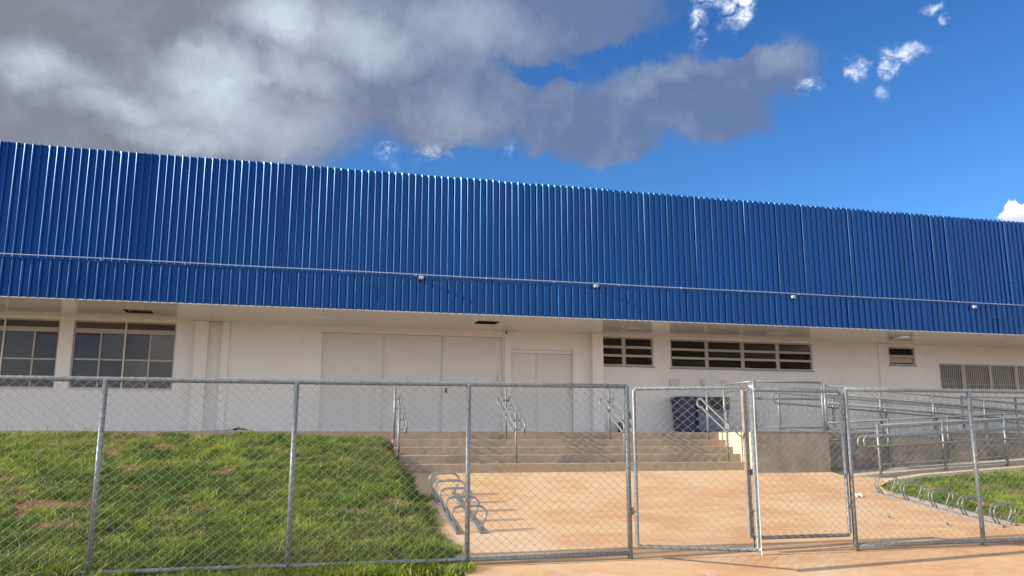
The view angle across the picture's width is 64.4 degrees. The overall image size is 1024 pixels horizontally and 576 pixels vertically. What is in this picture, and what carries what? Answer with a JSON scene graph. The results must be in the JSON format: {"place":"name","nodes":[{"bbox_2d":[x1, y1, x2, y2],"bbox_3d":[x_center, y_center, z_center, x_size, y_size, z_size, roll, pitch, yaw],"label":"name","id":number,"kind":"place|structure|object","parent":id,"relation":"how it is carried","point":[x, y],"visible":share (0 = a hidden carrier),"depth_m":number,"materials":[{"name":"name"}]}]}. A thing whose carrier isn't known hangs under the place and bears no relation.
{"place":"outdoors","nodes":[
{"label":"outdoors","id":0,"kind":"place"},
{"bbox_2d":[211,427,251,430],"bbox_3d":[-5.298,2.659,15.357,0.750,0.081,0.260,3,-11,-14],"label":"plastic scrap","id":1,"kind":"object","parent":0,"point":[235,429],"visible":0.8,"depth_m":15.29,"materials":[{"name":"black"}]},
{"bbox_2d":[0,425,1023,575],"bbox_3d":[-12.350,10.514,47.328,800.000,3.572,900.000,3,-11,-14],"label":"ground","id":2,"kind":"structure","parent":0,"point":[89,503],"depth_m":11.25,"materials":[{"name":"green plant"}]},
{"bbox_2d":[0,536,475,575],"bbox_3d":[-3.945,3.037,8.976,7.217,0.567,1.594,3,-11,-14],"label":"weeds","id":3,"kind":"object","parent":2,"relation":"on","point":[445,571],"visible":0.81,"depth_m":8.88,"materials":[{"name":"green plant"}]},
{"bbox_2d":[0,375,632,575],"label":"chain link fence","id":4,"kind":"object","parent":2,"relation":"on","point":[105,381],"visible":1,"depth_m":9.42,"materials":[{"name":"metal"}]},
{"bbox_2d":[629,385,761,554],"bbox_3d":[2.274,2.262,10.220,1.559,2.060,0.100,-2,-11,12],"label":"gate leaf","id":5,"kind":"object","parent":4,"relation":"attached to","point":[758,549],"visible":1,"depth_m":10.18,"materials":[{"name":"metal"}]},
{"bbox_2d":[0,141,1023,445],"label":"public building","id":6,"kind":"structure","parent":2,"relation":"on","point":[116,263],"depth_m":20.52,"materials":[{"name":"blue paint"}]},
{"bbox_2d":[0,318,59,388],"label":"window","id":7,"kind":"structure","parent":6,"relation":"in","point":[28,347],"depth_m":18.48,"materials":[{"name":"glass"}]},
{"bbox_2d":[66,320,176,389],"bbox_3d":[-9.037,1.572,18.918,2.263,1.588,0.150,3,-11,-14],"label":"window","id":8,"kind":"structure","parent":6,"relation":"in","point":[100,348],"depth_m":18.96,"materials":[{"name":"glass"}]},
{"bbox_2d":[318,332,383,430],"bbox_3d":[-3.971,2.335,20.128,1.519,2.438,0.038,3,-11,-14],"label":"sliding door","id":9,"kind":"structure","parent":6,"relation":"in","point":[344,356],"depth_m":20.12,"materials":[{"name":"paint"}]},
{"bbox_2d":[381,334,441,431],"bbox_3d":[-2.517,2.407,20.517,1.485,2.438,0.038,3,-11,-14],"label":"sliding door","id":10,"kind":"structure","parent":6,"relation":"in","point":[405,357],"depth_m":20.53,"materials":[{"name":"paint"}]},
{"bbox_2d":[441,336,501,431],"bbox_3d":[-1.017,2.468,20.843,1.575,2.438,0.088,3,-11,-14],"label":"sliding door","id":11,"kind":"structure","parent":6,"relation":"in","point":[464,359],"depth_m":20.86,"materials":[{"name":"paint"}]},
{"bbox_2d":[511,353,536,431],"bbox_3d":[0.297,2.725,21.163,0.710,2.048,0.045,3,-11,-14],"label":"door","id":12,"kind":"structure","parent":6,"relation":"in","point":[523,365],"depth_m":21.18,"materials":[{"name":"paint"}]},
{"bbox_2d":[537,354,571,431],"bbox_3d":[1.121,2.761,21.359,0.965,2.048,0.097,3,-11,-14],"label":"door","id":13,"kind":"structure","parent":6,"relation":"in","point":[551,368],"depth_m":21.37,"materials":[{"name":"paint"}]},
{"bbox_2d":[603,336,655,367],"bbox_3d":[3.028,1.734,22.010,1.775,0.820,0.120,3,-11,-14],"label":"window","id":14,"kind":"structure","parent":6,"relation":"in","point":[623,351],"depth_m":22.05,"materials":[{"name":"paint"}]},
{"bbox_2d":[670,379,679,385],"bbox_3d":[4.436,2.608,22.148,0.270,0.250,0.063,3,-11,-14],"label":"wall box","id":15,"kind":"object","parent":6,"relation":"attached to","point":[674,382],"visible":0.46,"depth_m":22.12,"materials":[{"name":"grey plastic"}]},
{"bbox_2d":[670,396,696,431],"bbox_3d":[4.585,3.386,21.678,0.490,0.960,0.600,3,-11,-14],"label":"wheeled bin","id":16,"kind":"object","parent":6,"relation":"on","point":[681,411],"visible":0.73,"depth_m":21.47,"materials":[{"name":"blue plastic"}]},
{"bbox_2d":[695,397,729,431],"bbox_3d":[5.281,3.420,21.836,0.940,0.950,0.670,3,-11,-14],"label":"wheeled bin","id":17,"kind":"object","parent":6,"relation":"on","point":[702,418],"visible":0.41,"depth_m":21.55,"materials":[{"name":"blue plastic"}]},
{"bbox_2d":[670,339,814,371],"bbox_3d":[6.487,1.914,22.874,4.495,0.820,0.120,3,-11,-14],"label":"window","id":18,"kind":"structure","parent":6,"relation":"in","point":[706,354],"depth_m":22.86,"materials":[{"name":"paint"}]},
{"bbox_2d":[888,347,917,366],"bbox_3d":[11.577,2.047,24.168,0.980,0.570,0.120,3,-11,-14],"label":"window","id":19,"kind":"structure","parent":6,"relation":"in","point":[895,356],"depth_m":24.19,"materials":[{"name":"paint"}]},
{"bbox_2d":[939,363,1023,389],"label":"window","id":20,"kind":"structure","parent":6,"relation":"in","point":[952,376],"depth_m":24.77,"materials":[{"name":"paint"}]},
{"bbox_2d":[960,396,1023,431],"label":"ramp guard","id":21,"kind":"object","parent":6,"relation":"on","point":[978,397],"visible":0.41,"depth_m":21.90,"materials":[{"name":"metal"}]},
{"bbox_2d":[391,439,743,473],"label":"front steps","id":22,"kind":"structure","parent":2,"relation":"on","point":[525,463],"depth_m":15.85,"materials":[{"name":"concrete"}]},
{"bbox_2d":[391,386,407,460],"bbox_3d":[-2.136,2.564,15.326,0.176,1.465,1.356,3,-11,-14],"label":"stair handrail","id":23,"kind":"object","parent":22,"relation":"on","point":[401,413],"visible":0.84,"depth_m":15.22,"materials":[{"name":"metal"}]},
{"bbox_2d":[497,388,525,462],"bbox_3d":[-0.016,2.662,15.857,0.251,1.465,1.356,3,-11,-14],"label":"stair handrail","id":24,"kind":"object","parent":22,"relation":"on","point":[506,400],"visible":0.95,"depth_m":15.76,"materials":[{"name":"metal"}]},
{"bbox_2d":[599,389,632,462],"bbox_3d":[2.115,2.761,16.391,0.251,1.465,1.356,3,-11,-14],"label":"stair handrail","id":25,"kind":"object","parent":22,"relation":"on","point":[608,403],"visible":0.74,"depth_m":16.58,"materials":[{"name":"metal"}]},
{"bbox_2d":[696,391,731,461],"bbox_3d":[4.245,2.860,16.925,0.176,1.465,1.356,3,-11,-14],"label":"stair handrail","id":26,"kind":"object","parent":22,"relation":"on","point":[725,421],"visible":0.96,"depth_m":16.86,"materials":[{"name":"metal"}]},
{"bbox_2d":[719,431,1023,483],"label":"access ramp","id":27,"kind":"structure","parent":2,"relation":"on","point":[783,444],"depth_m":16.62,"materials":[{"name":"concrete"}]},
{"bbox_2d":[722,380,752,431],"bbox_3d":[4.756,2.494,16.965,0.139,1.060,1.193,3,-11,-14],"label":"ramp guard","id":28,"kind":"object","parent":27,"relation":"on","point":[731,400],"visible":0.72,"depth_m":17.19,"materials":[{"name":"metal"}]},
{"bbox_2d":[752,380,825,430],"bbox_3d":[5.622,2.420,16.566,1.616,1.060,0.138,3,-11,-14],"label":"ramp guard","id":29,"kind":"object","parent":27,"relation":"on","point":[800,398],"visible":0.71,"depth_m":16.57,"materials":[{"name":"metal"}]},
{"bbox_2d":[771,387,1023,446],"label":"ramp guard","id":30,"kind":"object","parent":27,"relation":"on","point":[833,398],"visible":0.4,"depth_m":19.43,"materials":[{"name":"metal"}]},
{"bbox_2d":[820,412,1023,468],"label":"ramp guard","id":31,"kind":"object","parent":27,"relation":"on","point":[947,434],"visible":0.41,"depth_m":17.85,"materials":[{"name":"metal"}]},
{"bbox_2d":[823,384,1023,444],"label":"ramp guard","id":32,"kind":"object","parent":27,"relation":"on","point":[880,408],"visible":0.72,"depth_m":18.17,"materials":[{"name":"metal"}]},
{"bbox_2d":[857,417,1023,475],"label":"ramp guard","id":33,"kind":"object","parent":27,"relation":"on","point":[942,443],"visible":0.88,"depth_m":16.57,"materials":[{"name":"metal"}]},
{"bbox_2d":[880,470,1023,522],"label":"grass","id":34,"kind":"structure","parent":2,"relation":"on","point":[972,491],"depth_m":15.01,"materials":[{"name":"green plant"}]},
{"bbox_2d":[0,0,1023,221],"label":"sky","id":35,"kind":"structure","parent":0,"point":[904,106],"materials":[{"name":"blue"}]},
{"bbox_2d":[617,416,630,431],"bbox_3d":[2.923,3.580,21.244,0.364,0.457,0.302,3,-11,-14],"label":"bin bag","id":36,"kind":"object","parent":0,"point":[620,424],"visible":0.18,"depth_m":21.15,"materials":[{"name":"black"}]},
{"bbox_2d":[411,470,1023,565],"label":"plaza","id":37,"kind":"structure","parent":0,"point":[808,545],"depth_m":12.49,"materials":[{"name":"beige concrete"}]},
{"bbox_2d":[428,472,487,533],"bbox_3d":[-0.846,3.165,12.135,0.512,0.732,2.260,3,-11,-14],"label":"bicycle rack","id":38,"kind":"object","parent":37,"relation":"on","point":[450,519],"visible":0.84,"depth_m":11.88,"materials":[{"name":"metal"}]},
{"bbox_2d":[842,387,1023,550],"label":"chain link fence","id":39,"kind":"object","parent":37,"relation":"on","point":[983,540],"visible":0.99,"depth_m":11.49,"materials":[{"name":"metal"}]},
{"bbox_2d":[740,388,851,547],"bbox_3d":[3.876,2.408,10.977,1.587,2.089,0.098,3,-11,-14],"label":"gate leaf","id":40,"kind":"object","parent":39,"relation":"attached to","point":[744,411],"visible":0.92,"depth_m":10.95,"materials":[{"name":"metal"}]},
{"bbox_2d":[874,475,1016,526],"bbox_3d":[7.204,3.550,13.685,0.582,0.700,2.280,6,-12,-28],"label":"bicycle rack","id":41,"kind":"object","parent":37,"relation":"on","point":[932,502],"visible":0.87,"depth_m":13.58,"materials":[{"name":"metal"}]},
{"bbox_2d":[464,545,1023,575],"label":"pavement","id":42,"kind":"structure","parent":0,"point":[991,561],"depth_m":10.22,"materials":[{"name":"beige concrete"}]}
]}

